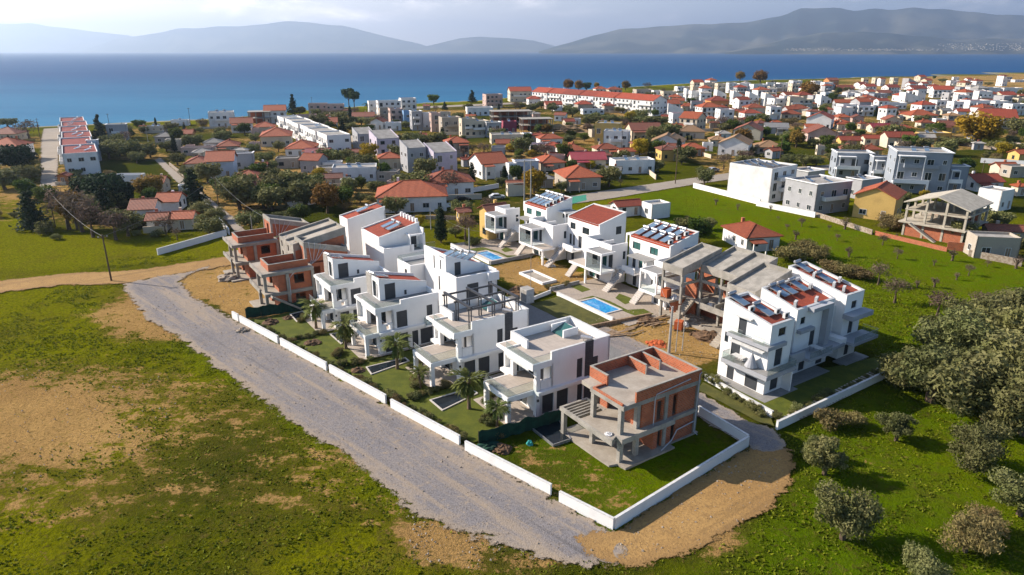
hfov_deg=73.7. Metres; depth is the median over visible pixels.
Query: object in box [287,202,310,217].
garden bush
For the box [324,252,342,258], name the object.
solar water heater
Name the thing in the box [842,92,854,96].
house
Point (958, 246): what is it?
boundary wall
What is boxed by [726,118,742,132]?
garden tree
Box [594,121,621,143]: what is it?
house
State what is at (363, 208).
solar water heater
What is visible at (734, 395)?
garden shrub
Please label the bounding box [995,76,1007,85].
house
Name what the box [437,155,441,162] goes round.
window
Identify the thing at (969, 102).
house
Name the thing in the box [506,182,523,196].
house
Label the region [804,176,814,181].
solar water heater
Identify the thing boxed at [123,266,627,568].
gravel road
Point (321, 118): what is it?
village tree
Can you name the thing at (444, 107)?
conifer tree
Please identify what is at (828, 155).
olive tree
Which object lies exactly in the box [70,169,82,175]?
garden bush
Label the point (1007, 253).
door
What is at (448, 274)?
villa
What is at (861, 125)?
house
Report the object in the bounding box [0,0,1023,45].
sky
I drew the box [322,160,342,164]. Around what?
house
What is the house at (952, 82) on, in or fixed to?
on the ground at (572, 469)
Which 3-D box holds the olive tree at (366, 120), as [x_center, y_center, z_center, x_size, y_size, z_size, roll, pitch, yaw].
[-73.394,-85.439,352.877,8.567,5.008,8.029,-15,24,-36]
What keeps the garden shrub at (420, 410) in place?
on the lawn at (461, 416)
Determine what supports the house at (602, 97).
on the ground at (572, 469)
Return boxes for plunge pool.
[289,311,309,321]
[329,333,342,343]
[366,357,409,374]
[429,391,477,410]
[532,420,571,446]
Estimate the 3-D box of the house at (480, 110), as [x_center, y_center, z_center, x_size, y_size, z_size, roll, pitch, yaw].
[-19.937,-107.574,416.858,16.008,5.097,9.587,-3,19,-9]
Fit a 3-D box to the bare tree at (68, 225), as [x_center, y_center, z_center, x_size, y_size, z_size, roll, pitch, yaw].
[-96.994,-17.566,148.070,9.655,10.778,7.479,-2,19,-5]
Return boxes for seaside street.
[40,128,59,185]
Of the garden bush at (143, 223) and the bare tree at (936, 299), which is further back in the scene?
the garden bush at (143, 223)
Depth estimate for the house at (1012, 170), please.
211.25 m
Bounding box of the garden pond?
[572,195,586,203]
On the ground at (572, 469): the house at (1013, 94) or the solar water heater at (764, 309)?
the house at (1013, 94)
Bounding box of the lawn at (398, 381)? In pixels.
[342,350,458,398]
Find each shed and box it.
[178,184,187,191]
[190,148,212,156]
[233,146,249,151]
[249,141,260,149]
[251,128,259,135]
[316,164,332,172]
[348,148,358,158]
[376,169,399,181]
[422,103,430,109]
[440,111,450,115]
[459,155,469,166]
[491,145,505,153]
[495,137,513,150]
[532,111,540,116]
[532,131,542,141]
[540,173,554,187]
[545,141,559,151]
[549,154,564,160]
[551,105,562,110]
[562,118,575,124]
[574,118,580,124]
[588,129,594,136]
[600,149,611,162]
[605,164,622,178]
[702,142,712,150]
[709,121,719,127]
[714,130,732,137]
[753,119,764,125]
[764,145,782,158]
[802,107,810,115]
[803,123,814,128]
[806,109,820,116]
[815,145,828,154]
[841,129,851,135]
[916,132,936,144]
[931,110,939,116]
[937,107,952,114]
[971,140,985,149]
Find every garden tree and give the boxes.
[130,119,146,126]
[355,176,365,190]
[377,161,391,170]
[427,94,439,104]
[514,148,523,157]
[534,124,541,132]
[566,129,576,135]
[578,132,588,140]
[584,82,591,89]
[687,216,712,242]
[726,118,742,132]
[845,122,856,130]
[902,201,913,209]
[924,123,934,128]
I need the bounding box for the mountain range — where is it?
[413,37,554,52]
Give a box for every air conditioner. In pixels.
[748,305,754,311]
[774,307,781,314]
[782,311,789,318]
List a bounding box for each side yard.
[355,311,439,356]
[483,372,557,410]
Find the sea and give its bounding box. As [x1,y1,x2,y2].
[0,52,1023,127]
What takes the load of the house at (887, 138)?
on the ground at (572, 469)
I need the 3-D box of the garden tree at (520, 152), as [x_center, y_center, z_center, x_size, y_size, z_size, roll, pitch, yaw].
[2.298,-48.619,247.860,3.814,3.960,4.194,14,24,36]
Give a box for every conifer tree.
[8,190,53,231]
[91,185,114,222]
[92,114,107,139]
[179,169,208,203]
[286,94,298,114]
[338,119,348,132]
[442,102,447,109]
[467,90,476,102]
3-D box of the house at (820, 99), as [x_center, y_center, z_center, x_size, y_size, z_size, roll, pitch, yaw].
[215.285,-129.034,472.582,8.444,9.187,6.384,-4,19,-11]
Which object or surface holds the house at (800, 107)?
on the ground at (572, 469)
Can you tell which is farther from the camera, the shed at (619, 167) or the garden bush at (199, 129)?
the garden bush at (199, 129)
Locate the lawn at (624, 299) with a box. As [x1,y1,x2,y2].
[616,294,631,303]
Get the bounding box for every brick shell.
[222,214,309,282]
[249,236,347,309]
[559,346,701,469]
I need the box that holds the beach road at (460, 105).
[417,102,525,108]
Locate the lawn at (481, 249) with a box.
[467,247,514,257]
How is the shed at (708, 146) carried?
on the ground at (572, 469)
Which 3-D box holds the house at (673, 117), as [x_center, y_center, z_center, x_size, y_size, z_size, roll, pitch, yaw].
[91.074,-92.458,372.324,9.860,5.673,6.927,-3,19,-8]
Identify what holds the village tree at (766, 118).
on the ground at (572, 469)
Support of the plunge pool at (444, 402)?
in the ground at (572, 469)
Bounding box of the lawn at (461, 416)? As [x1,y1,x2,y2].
[404,379,502,441]
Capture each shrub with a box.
[33,220,54,234]
[49,234,62,239]
[278,334,286,339]
[303,333,310,338]
[311,351,319,355]
[319,328,327,334]
[326,360,335,365]
[330,350,341,356]
[336,358,347,366]
[350,357,359,365]
[361,376,371,383]
[366,355,373,360]
[384,388,396,395]
[386,391,400,396]
[387,393,401,402]
[406,362,413,369]
[408,392,421,399]
[409,381,419,387]
[416,407,428,413]
[423,411,435,419]
[424,386,433,393]
[439,379,453,388]
[448,424,459,432]
[458,431,467,439]
[464,236,481,245]
[478,413,488,422]
[482,415,494,425]
[701,371,708,378]
[709,374,719,383]
[714,379,725,387]
[722,390,730,394]
[729,392,739,398]
[743,399,753,406]
[748,404,761,412]
[754,408,766,416]
[770,409,782,418]
[771,245,808,260]
[779,117,798,122]
[787,238,820,251]
[790,401,802,410]
[802,244,833,260]
[803,401,812,406]
[811,393,823,400]
[813,407,850,431]
[817,258,842,273]
[817,390,828,397]
[822,387,835,395]
[830,260,861,274]
[842,264,876,278]
[845,410,868,424]
[871,368,879,373]
[875,213,902,229]
[890,212,911,228]
[935,507,1007,556]
[937,136,966,142]
[954,138,974,144]
[964,500,1012,539]
[984,140,1004,146]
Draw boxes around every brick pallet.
[660,287,671,298]
[674,319,683,330]
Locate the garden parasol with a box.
[744,352,757,368]
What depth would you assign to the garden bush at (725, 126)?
323.53 m
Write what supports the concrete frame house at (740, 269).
on the ground at (572, 469)
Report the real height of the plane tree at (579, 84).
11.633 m
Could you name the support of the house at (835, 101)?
on the ground at (572, 469)
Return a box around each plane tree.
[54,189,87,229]
[563,79,573,88]
[574,79,584,89]
[621,80,630,90]
[736,71,745,81]
[752,69,768,83]
[798,80,820,93]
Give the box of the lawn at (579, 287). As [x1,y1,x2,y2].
[571,284,590,291]
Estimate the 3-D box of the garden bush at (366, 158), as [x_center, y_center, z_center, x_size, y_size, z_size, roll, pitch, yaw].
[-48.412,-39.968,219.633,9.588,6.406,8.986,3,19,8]
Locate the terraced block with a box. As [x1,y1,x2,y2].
[717,261,878,402]
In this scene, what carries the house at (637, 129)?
on the ground at (572, 469)
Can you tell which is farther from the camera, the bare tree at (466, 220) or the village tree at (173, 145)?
the village tree at (173, 145)
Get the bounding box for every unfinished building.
[247,110,271,123]
[489,109,532,124]
[519,117,552,131]
[898,189,993,242]
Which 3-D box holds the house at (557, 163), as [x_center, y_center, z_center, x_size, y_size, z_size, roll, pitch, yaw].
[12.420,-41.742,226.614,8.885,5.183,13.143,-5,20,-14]
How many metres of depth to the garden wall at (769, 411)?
76.39 m
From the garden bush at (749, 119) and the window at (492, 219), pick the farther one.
the garden bush at (749, 119)
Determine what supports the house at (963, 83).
on the ground at (572, 469)
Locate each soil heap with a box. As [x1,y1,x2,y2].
[262,318,278,325]
[282,315,294,319]
[303,339,321,345]
[351,367,366,372]
[492,442,511,454]
[506,285,534,296]
[636,316,658,325]
[689,329,716,342]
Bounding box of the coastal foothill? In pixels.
[725,32,1023,53]
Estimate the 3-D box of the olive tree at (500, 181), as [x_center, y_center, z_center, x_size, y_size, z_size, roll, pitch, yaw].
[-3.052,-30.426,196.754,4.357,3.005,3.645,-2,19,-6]
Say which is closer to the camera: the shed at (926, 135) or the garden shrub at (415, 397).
the garden shrub at (415, 397)
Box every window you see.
[338,289,341,299]
[373,280,376,296]
[381,312,385,322]
[423,203,429,207]
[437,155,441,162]
[445,363,452,370]
[465,188,470,192]
[491,217,494,225]
[520,397,526,404]
[526,230,529,238]
[534,230,537,239]
[571,222,575,228]
[583,227,588,234]
[592,254,597,264]
[602,256,606,265]
[633,241,640,249]
[650,247,657,255]
[655,276,661,285]
[772,183,776,191]
[774,172,778,180]
[778,327,785,335]
[831,190,836,196]
[843,188,848,194]
[851,159,857,165]
[858,208,866,214]
[897,171,903,178]
[924,172,931,180]
[927,159,934,164]
[938,173,945,180]
[980,247,990,253]
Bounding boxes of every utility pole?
[43,187,55,226]
[98,234,111,280]
[211,176,218,205]
[468,228,469,249]
[522,160,526,200]
[530,161,533,198]
[667,306,673,352]
[675,145,679,183]
[675,319,678,351]
[682,315,685,350]
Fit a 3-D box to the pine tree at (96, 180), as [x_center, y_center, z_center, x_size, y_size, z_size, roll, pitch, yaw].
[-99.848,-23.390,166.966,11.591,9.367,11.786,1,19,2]
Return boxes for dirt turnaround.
[573,448,795,568]
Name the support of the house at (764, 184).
on the ground at (572, 469)
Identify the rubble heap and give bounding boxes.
[217,272,240,281]
[235,327,248,332]
[645,339,666,347]
[682,313,707,326]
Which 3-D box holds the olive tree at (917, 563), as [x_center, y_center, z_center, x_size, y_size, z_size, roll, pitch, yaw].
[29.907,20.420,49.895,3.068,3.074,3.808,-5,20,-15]
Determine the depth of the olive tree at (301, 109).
418.05 m
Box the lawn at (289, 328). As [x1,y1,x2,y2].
[254,310,333,339]
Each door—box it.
[179,221,184,229]
[410,203,414,211]
[411,236,416,246]
[412,330,417,345]
[455,262,460,274]
[498,352,502,368]
[577,384,581,399]
[634,207,637,214]
[768,239,773,249]
[1004,248,1011,256]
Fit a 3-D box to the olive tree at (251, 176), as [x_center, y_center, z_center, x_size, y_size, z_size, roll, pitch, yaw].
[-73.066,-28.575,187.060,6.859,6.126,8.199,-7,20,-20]
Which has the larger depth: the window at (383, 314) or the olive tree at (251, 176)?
the olive tree at (251, 176)
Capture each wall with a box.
[55,182,65,184]
[142,226,167,232]
[144,130,161,132]
[157,229,226,254]
[169,162,183,176]
[203,126,224,128]
[205,203,229,234]
[231,311,238,320]
[239,315,278,343]
[279,338,327,370]
[287,201,315,207]
[329,364,386,402]
[385,214,456,219]
[390,399,460,444]
[445,132,458,134]
[446,193,481,199]
[450,243,489,263]
[464,440,551,494]
[466,135,484,137]
[474,183,498,191]
[490,253,532,264]
[534,290,550,299]
[550,280,578,290]
[557,292,613,320]
[559,490,614,529]
[591,312,651,327]
[614,435,749,528]
[647,169,656,179]
[693,183,760,203]
[698,405,748,439]
[702,152,711,157]
[704,374,773,417]
[756,201,815,217]
[775,373,886,429]
[816,212,872,234]
[874,231,947,251]
[947,241,963,251]
[957,142,996,149]
[968,250,1022,266]
[980,158,1023,164]
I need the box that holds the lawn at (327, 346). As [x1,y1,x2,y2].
[293,331,376,366]
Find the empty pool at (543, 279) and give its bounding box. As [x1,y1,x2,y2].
[519,269,556,284]
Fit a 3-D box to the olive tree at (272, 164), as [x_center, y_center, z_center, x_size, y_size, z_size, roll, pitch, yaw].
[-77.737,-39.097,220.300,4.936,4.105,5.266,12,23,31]
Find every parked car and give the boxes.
[454,195,470,201]
[489,193,504,198]
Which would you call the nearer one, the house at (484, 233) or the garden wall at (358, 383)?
the garden wall at (358, 383)
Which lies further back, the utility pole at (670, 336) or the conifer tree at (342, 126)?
the conifer tree at (342, 126)
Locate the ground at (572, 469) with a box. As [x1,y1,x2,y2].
[0,73,1023,574]
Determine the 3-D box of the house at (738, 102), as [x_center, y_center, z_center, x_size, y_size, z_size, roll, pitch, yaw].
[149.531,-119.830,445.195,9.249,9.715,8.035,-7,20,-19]
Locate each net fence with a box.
[245,297,316,317]
[478,410,560,443]
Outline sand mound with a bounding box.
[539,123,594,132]
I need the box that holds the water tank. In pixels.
[526,440,532,445]
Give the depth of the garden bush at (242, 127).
315.74 m
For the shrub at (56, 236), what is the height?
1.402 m
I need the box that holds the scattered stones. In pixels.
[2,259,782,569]
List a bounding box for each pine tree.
[0,143,38,166]
[66,173,99,197]
[78,171,130,197]
[112,181,134,207]
[341,88,353,105]
[348,90,359,111]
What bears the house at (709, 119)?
on the ground at (572, 469)
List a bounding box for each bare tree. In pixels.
[12,119,39,138]
[41,181,88,229]
[53,190,94,231]
[72,197,106,237]
[96,206,130,239]
[169,227,180,239]
[437,171,458,184]
[453,212,477,239]
[457,146,467,156]
[469,145,476,154]
[477,142,490,151]
[715,115,728,123]
[789,122,804,127]
[867,261,891,284]
[878,233,890,244]
[883,277,913,302]
[893,248,903,258]
[925,289,956,316]
[965,264,975,275]
[968,290,993,299]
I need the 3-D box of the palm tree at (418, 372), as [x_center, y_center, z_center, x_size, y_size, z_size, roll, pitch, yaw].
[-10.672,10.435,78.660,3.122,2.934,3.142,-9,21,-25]
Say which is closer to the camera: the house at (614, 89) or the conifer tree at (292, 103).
the conifer tree at (292, 103)
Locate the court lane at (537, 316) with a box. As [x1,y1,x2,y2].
[508,296,621,358]
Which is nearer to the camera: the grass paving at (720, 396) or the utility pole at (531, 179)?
the grass paving at (720, 396)
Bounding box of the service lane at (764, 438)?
[597,326,785,451]
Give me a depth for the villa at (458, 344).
81.93 m
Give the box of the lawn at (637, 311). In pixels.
[579,296,652,314]
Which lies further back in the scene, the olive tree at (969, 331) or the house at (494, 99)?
the house at (494, 99)
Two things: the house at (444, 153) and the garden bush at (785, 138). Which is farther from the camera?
the garden bush at (785, 138)
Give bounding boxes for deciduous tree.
[198,119,207,126]
[415,214,425,225]
[505,143,515,151]
[528,149,536,155]
[584,160,595,167]
[919,189,930,195]
[954,111,1007,140]
[978,128,1005,140]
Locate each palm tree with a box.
[297,298,327,328]
[329,313,357,348]
[379,332,411,369]
[407,363,429,387]
[447,367,487,409]
[482,396,511,425]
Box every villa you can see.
[305,253,388,330]
[339,202,385,254]
[347,271,438,359]
[361,212,434,271]
[405,293,528,386]
[424,245,498,310]
[473,315,609,423]
[485,195,575,247]
[514,203,626,267]
[565,222,698,291]
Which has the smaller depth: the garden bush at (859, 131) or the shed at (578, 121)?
the garden bush at (859, 131)
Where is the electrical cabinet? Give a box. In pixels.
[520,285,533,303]
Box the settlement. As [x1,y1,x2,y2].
[784,43,1023,50]
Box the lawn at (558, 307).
[531,296,607,324]
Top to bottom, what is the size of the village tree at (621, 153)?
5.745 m
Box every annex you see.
[397,251,424,279]
[629,257,684,309]
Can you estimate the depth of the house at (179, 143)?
269.01 m
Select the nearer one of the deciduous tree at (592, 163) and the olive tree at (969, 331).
the olive tree at (969, 331)
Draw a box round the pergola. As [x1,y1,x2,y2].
[442,282,519,328]
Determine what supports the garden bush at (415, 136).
on the ground at (572, 469)
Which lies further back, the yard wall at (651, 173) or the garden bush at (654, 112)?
the garden bush at (654, 112)
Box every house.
[0,126,28,139]
[0,136,35,155]
[55,171,72,184]
[57,136,91,154]
[58,116,83,128]
[58,125,87,140]
[59,120,87,131]
[59,130,91,144]
[59,143,100,174]
[85,139,101,160]
[104,123,128,139]
[117,173,145,182]
[127,196,163,215]
[143,209,171,229]
[145,125,167,131]
[147,173,170,191]
[153,130,169,142]
[155,190,187,211]
[164,138,182,150]
[169,207,199,229]
[170,119,189,125]
[180,146,214,155]
[182,128,195,134]
[183,154,205,168]
[202,138,224,147]
[204,150,237,177]
[208,110,234,127]
[215,138,240,149]
[229,116,252,132]
[236,151,254,168]
[241,170,263,178]
[253,120,275,133]
[259,126,292,146]
[263,104,286,122]
[275,156,299,168]
[276,115,301,128]
[279,218,346,296]
[284,117,311,129]
[284,138,318,155]
[290,120,316,139]
[297,114,315,118]
[298,151,328,172]
[299,123,328,139]
[304,146,331,152]
[306,127,335,142]
[308,103,326,113]
[316,130,350,150]
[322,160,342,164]
[323,170,342,182]
[325,103,344,112]
[328,116,337,127]
[332,163,376,181]
[352,111,374,120]
[352,126,371,148]
[367,100,376,113]
[369,129,398,154]
[370,117,388,129]
[375,177,447,212]
[376,100,400,113]
[377,150,400,168]
[378,107,387,118]
[385,122,401,130]
[388,108,402,122]
[399,97,416,109]
[399,139,425,172]
[402,110,410,126]
[409,110,422,130]
[422,112,428,126]
[423,141,456,172]
[424,167,475,194]
[429,112,440,131]
[438,116,459,131]
[443,135,469,156]
[454,204,471,221]
[459,117,475,135]
[464,119,488,135]
[465,106,492,115]
[467,151,508,180]
[476,199,507,239]
[482,93,502,106]
[485,121,500,136]
[489,132,522,144]
[501,120,516,131]
[505,162,516,179]
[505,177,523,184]
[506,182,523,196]
[507,86,531,101]
[512,158,539,172]
[526,96,540,104]
[528,142,547,151]
[531,87,552,100]
[531,153,566,171]
[535,132,563,143]
[544,100,562,108]
[547,88,567,100]
[553,163,602,192]
[554,111,567,120]
[554,141,587,151]
[561,89,584,106]
[567,150,607,168]
[574,99,591,109]
[579,90,600,107]
[580,108,603,113]
[590,142,618,155]
[592,86,605,90]
[594,91,620,107]
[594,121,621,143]
[601,102,614,112]
[603,129,630,147]
[606,86,622,91]
[608,198,641,216]
[609,156,654,173]
[614,92,638,112]
[616,147,635,155]
[624,121,660,140]
[629,139,647,154]
[632,94,667,115]
[633,89,652,93]
[641,199,670,218]
[651,90,661,94]
[651,132,681,145]
[654,142,676,160]
[654,242,791,347]
[660,91,675,98]
[667,99,680,106]
[667,103,682,113]
[668,112,682,122]
[669,93,681,98]
[671,132,685,143]
[672,97,684,103]
[675,86,684,91]
[678,111,706,127]
[678,125,705,138]
[680,102,689,110]
[681,142,706,155]
[683,88,688,100]
[688,90,698,100]
[690,79,703,85]
[690,86,699,90]
[690,100,702,110]
[695,101,721,116]
[698,85,711,91]
[700,82,714,91]
[700,90,711,100]
[704,95,729,107]
[705,78,716,82]
[706,115,716,122]
[708,134,724,145]
[713,89,726,98]
[714,83,725,91]
[715,108,734,122]
[718,133,753,155]
[720,217,783,254]
[725,82,736,92]
[727,159,797,202]
[729,90,742,104]
[729,107,739,116]
[732,96,750,108]
[733,84,746,93]
[733,121,763,140]
[739,108,761,118]
[741,103,765,110]
[745,91,758,103]
[748,84,767,88]
[752,86,769,97]
[753,138,783,154]
[760,92,774,105]
[763,121,789,133]
[765,106,781,119]
[766,98,783,107]
[768,87,776,92]
[773,84,782,91]
[776,82,787,90]
[779,95,790,106]
[780,91,794,95]
[781,110,801,118]
[782,106,798,111]
[782,174,853,213]
[786,96,804,105]
[787,83,801,92]
[789,80,801,83]
[791,103,807,111]
[792,91,811,97]
[796,166,826,176]
[801,123,839,140]
[803,98,812,106]
[806,110,834,128]
[807,95,815,101]
[815,94,831,107]
[818,107,833,114]
[819,82,833,90]
[820,92,831,97]
[821,83,832,91]
[823,78,838,84]
[828,149,875,177]
[832,98,851,108]
[833,106,853,115]
[833,118,848,126]
[834,84,854,90]
[834,113,849,121]
[834,120,846,129]
[836,103,856,114]
[836,134,861,144]
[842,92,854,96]
[843,89,860,92]
[846,175,882,198]
[850,97,872,104]
[850,114,863,121]
[852,180,906,220]
[854,82,867,88]
[855,93,868,96]
[855,105,874,115]
[857,120,867,128]
[858,94,876,98]
[859,83,876,89]
[860,134,879,144]
[861,78,868,82]
[861,143,883,154]
[862,89,875,92]
[866,122,889,132]
[867,154,887,181]
[869,93,887,97]
[871,77,876,84]
[873,97,889,109]
[875,89,892,95]
[876,77,885,85]
[877,105,897,119]
[879,130,915,147]
[880,114,901,124]
[881,84,900,93]
[883,145,955,192]
[888,102,906,108]
[889,77,898,83]
[892,93,898,101]
[898,92,919,102]
[899,109,938,119]
[901,78,915,88]
[904,85,927,93]
[905,81,915,86]
[910,100,936,111]
[912,90,925,100]
[914,74,926,80]
[914,118,934,127]
[915,131,951,141]
[918,81,928,86]
[920,78,931,84]
[928,85,951,97]
[929,99,948,109]
[932,118,946,121]
[934,119,965,132]
[941,92,953,100]
[941,112,961,119]
[946,80,958,85]
[946,101,963,109]
[946,164,970,190]
[952,94,969,100]
[953,89,973,98]
[953,107,970,117]
[956,80,972,86]
[959,99,990,108]
[963,230,1021,257]
[965,84,976,89]
[965,171,1005,191]
[969,103,993,114]
[970,78,982,84]
[970,85,988,90]
[972,90,992,98]
[973,108,1018,128]
[978,185,1014,210]
[981,220,1023,239]
[988,87,1000,91]
[989,160,1016,173]
[990,100,1008,107]
[993,95,1012,102]
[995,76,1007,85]
[996,91,1017,97]
[999,164,1023,177]
[1000,87,1022,92]
[1002,103,1023,114]
[1007,147,1023,160]
[1009,180,1023,195]
[1011,79,1023,81]
[1013,98,1023,102]
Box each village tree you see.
[10,178,36,193]
[13,158,39,166]
[97,132,124,141]
[119,130,131,139]
[130,173,163,192]
[140,187,159,196]
[168,127,184,137]
[170,135,177,151]
[193,161,223,182]
[244,165,260,171]
[249,162,266,171]
[259,177,289,195]
[287,177,323,204]
[308,112,329,123]
[310,109,321,115]
[311,167,327,174]
[311,181,340,213]
[324,121,338,127]
[332,111,348,124]
[336,186,353,208]
[337,184,352,189]
[348,105,351,116]
[358,142,378,154]
[360,123,374,129]
[381,196,408,213]
[386,144,399,154]
[412,156,437,173]
[468,162,475,180]
[501,165,507,178]
[508,165,521,177]
[510,137,533,149]
[521,167,546,192]
[534,141,552,154]
[541,124,551,132]
[555,141,573,157]
[566,159,577,166]
[590,112,600,121]
[596,166,621,186]
[612,149,630,156]
[624,110,636,120]
[631,138,649,156]
[633,108,649,116]
[645,126,666,139]
[648,139,665,151]
[660,123,682,134]
[676,138,681,147]
[715,154,732,169]
[733,128,753,139]
[734,117,745,124]
[736,148,753,158]
[754,114,771,121]
[763,126,771,137]
[775,140,790,154]
[788,128,805,146]
[818,106,828,111]
[819,134,835,144]
[828,92,838,100]
[841,143,864,149]
[874,106,877,116]
[875,124,889,133]
[879,124,905,131]
[902,127,915,133]
[932,122,946,130]
[994,141,1012,155]
[1004,135,1021,142]
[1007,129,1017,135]
[1008,116,1023,132]
[1018,128,1023,138]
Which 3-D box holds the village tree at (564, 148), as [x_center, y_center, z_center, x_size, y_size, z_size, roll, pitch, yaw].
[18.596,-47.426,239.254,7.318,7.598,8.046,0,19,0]
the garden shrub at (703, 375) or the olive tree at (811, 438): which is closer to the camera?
the olive tree at (811, 438)
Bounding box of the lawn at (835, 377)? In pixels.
[730,357,879,419]
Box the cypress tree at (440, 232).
[434,205,447,242]
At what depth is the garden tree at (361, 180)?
190.19 m
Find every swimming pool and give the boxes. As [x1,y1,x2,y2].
[477,250,503,260]
[580,297,622,313]
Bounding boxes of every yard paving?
[455,238,536,260]
[552,278,669,325]
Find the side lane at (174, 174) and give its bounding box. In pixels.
[155,158,244,231]
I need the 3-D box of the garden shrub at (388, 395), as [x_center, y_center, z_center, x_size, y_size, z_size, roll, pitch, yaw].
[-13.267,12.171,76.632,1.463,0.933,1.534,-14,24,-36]
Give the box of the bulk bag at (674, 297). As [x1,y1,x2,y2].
[671,294,678,299]
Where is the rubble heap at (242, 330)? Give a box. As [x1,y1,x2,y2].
[235,327,248,332]
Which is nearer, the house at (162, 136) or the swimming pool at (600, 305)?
the swimming pool at (600, 305)
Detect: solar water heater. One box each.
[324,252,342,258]
[355,204,369,211]
[368,270,388,277]
[381,218,395,227]
[385,220,400,229]
[439,246,456,257]
[449,248,463,257]
[456,249,470,258]
[462,250,476,259]
[502,308,512,312]
[527,194,539,201]
[532,195,544,202]
[536,197,548,204]
[540,198,553,205]
[545,191,554,196]
[549,192,558,198]
[553,193,563,200]
[581,335,593,340]
[635,225,649,234]
[642,227,658,236]
[648,219,661,228]
[651,230,666,239]
[657,221,669,230]
[659,232,675,241]
[665,224,678,233]
[674,226,687,235]
[728,290,749,305]
[752,300,775,316]
[768,282,790,296]
[776,279,797,294]
[788,276,808,290]
[794,259,813,272]
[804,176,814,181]
[815,269,834,282]
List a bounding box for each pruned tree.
[793,231,799,239]
[840,217,850,229]
[931,277,939,287]
[949,248,957,260]
[1012,255,1023,268]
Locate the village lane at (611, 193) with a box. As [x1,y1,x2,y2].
[570,165,828,203]
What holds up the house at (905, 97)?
on the ground at (572, 469)
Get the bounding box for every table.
[731,353,746,364]
[809,344,825,355]
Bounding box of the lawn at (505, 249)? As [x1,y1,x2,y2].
[501,247,512,251]
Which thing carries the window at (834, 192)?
in the house at (820, 194)
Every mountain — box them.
[0,23,131,51]
[80,21,425,51]
[539,7,1023,53]
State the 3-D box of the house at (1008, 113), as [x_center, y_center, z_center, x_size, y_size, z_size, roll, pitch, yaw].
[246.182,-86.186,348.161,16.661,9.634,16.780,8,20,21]
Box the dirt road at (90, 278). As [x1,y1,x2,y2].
[0,257,230,292]
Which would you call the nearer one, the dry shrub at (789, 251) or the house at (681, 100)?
the dry shrub at (789, 251)
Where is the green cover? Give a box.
[477,441,498,450]
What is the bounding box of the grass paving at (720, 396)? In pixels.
[699,382,774,426]
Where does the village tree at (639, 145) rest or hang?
on the ground at (572, 469)
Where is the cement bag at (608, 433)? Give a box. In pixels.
[604,432,612,436]
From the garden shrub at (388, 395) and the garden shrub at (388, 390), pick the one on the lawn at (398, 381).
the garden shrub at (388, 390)
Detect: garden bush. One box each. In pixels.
[8,211,17,216]
[30,184,58,205]
[54,193,95,218]
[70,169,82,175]
[90,200,115,216]
[102,170,116,174]
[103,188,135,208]
[116,201,128,207]
[126,151,145,162]
[137,126,149,131]
[137,214,146,226]
[149,228,165,236]
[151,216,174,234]
[177,165,195,173]
[187,205,204,214]
[188,199,212,215]
[191,214,226,233]
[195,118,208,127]
[195,127,203,131]
[208,175,226,185]
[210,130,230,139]
[213,126,226,132]
[214,221,225,231]
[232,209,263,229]
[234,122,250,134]
[255,182,278,205]
[265,167,280,174]
[271,211,282,215]
[274,203,290,210]
[281,210,299,216]
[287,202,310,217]
[315,147,344,159]
[337,199,352,208]
[340,149,354,157]
[346,153,376,162]
[365,196,375,200]
[391,169,430,181]
[401,132,424,142]
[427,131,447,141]
[449,199,473,212]
[451,112,464,117]
[480,197,494,204]
[487,128,505,134]
[523,132,531,138]
[525,104,535,109]
[530,144,543,152]
[559,125,570,134]
[564,107,579,116]
[581,115,595,123]
[651,109,659,116]
[673,146,697,162]
[686,97,695,102]
[717,123,731,130]
[734,155,756,161]
[744,115,755,122]
[779,131,789,138]
[781,135,793,142]
[824,144,837,152]
[849,130,861,135]
[855,129,866,135]
[895,138,912,146]
[901,134,920,146]
[912,114,931,121]
[914,138,934,146]
[924,127,940,130]
[933,139,958,151]
[936,145,951,150]
[958,157,977,167]
[990,153,1003,157]
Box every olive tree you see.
[0,118,19,126]
[0,166,22,189]
[16,164,43,180]
[99,139,117,158]
[102,208,142,236]
[106,138,140,159]
[108,138,125,155]
[128,141,156,159]
[146,147,156,156]
[157,140,170,151]
[163,122,178,129]
[166,153,186,164]
[181,134,204,145]
[203,206,225,217]
[212,178,227,198]
[214,174,255,209]
[233,171,256,181]
[245,143,259,152]
[246,184,270,208]
[248,133,259,140]
[248,186,288,210]
[254,151,275,161]
[256,170,291,187]
[264,160,278,168]
[271,168,303,193]
[272,140,284,151]
[286,169,309,176]
[289,185,313,204]
[292,106,305,113]
[293,172,326,183]
[339,116,355,122]
[340,177,358,189]
[344,122,359,131]
[353,192,367,202]
[354,117,363,124]
[362,117,374,123]
[366,180,385,191]
[397,132,409,139]
[401,120,409,127]
[422,134,433,142]
[448,226,462,236]
[495,177,508,186]
[513,102,525,108]
[538,100,543,107]
[546,105,558,111]
[555,181,567,191]
[563,134,575,141]
[594,115,602,120]
[602,114,619,120]
[613,106,624,112]
[617,116,630,120]
[628,115,643,121]
[637,116,654,121]
[652,116,668,123]
[655,160,664,171]
[673,215,692,228]
[674,154,687,164]
[695,165,715,184]
[704,217,717,227]
[749,146,757,152]
[780,156,793,162]
[781,153,796,160]
[795,155,813,165]
[796,153,814,165]
[801,435,827,453]
[802,434,849,475]
[807,138,819,147]
[811,155,825,165]
[813,478,885,540]
[824,153,830,160]
[874,411,919,441]
[875,344,929,388]
[888,341,978,409]
[901,539,954,574]
[903,191,912,200]
[907,303,1019,363]
[911,312,977,348]
[920,347,1023,424]
[937,358,1002,417]
[940,295,1020,322]
[946,419,1016,474]
[949,220,980,239]
[965,303,1023,359]
[969,168,977,172]
[975,286,1023,308]
[975,369,1023,436]
[981,207,995,222]
[982,327,1023,364]
[986,211,1016,223]
[986,465,1023,516]
[1009,141,1021,150]
[1016,234,1023,250]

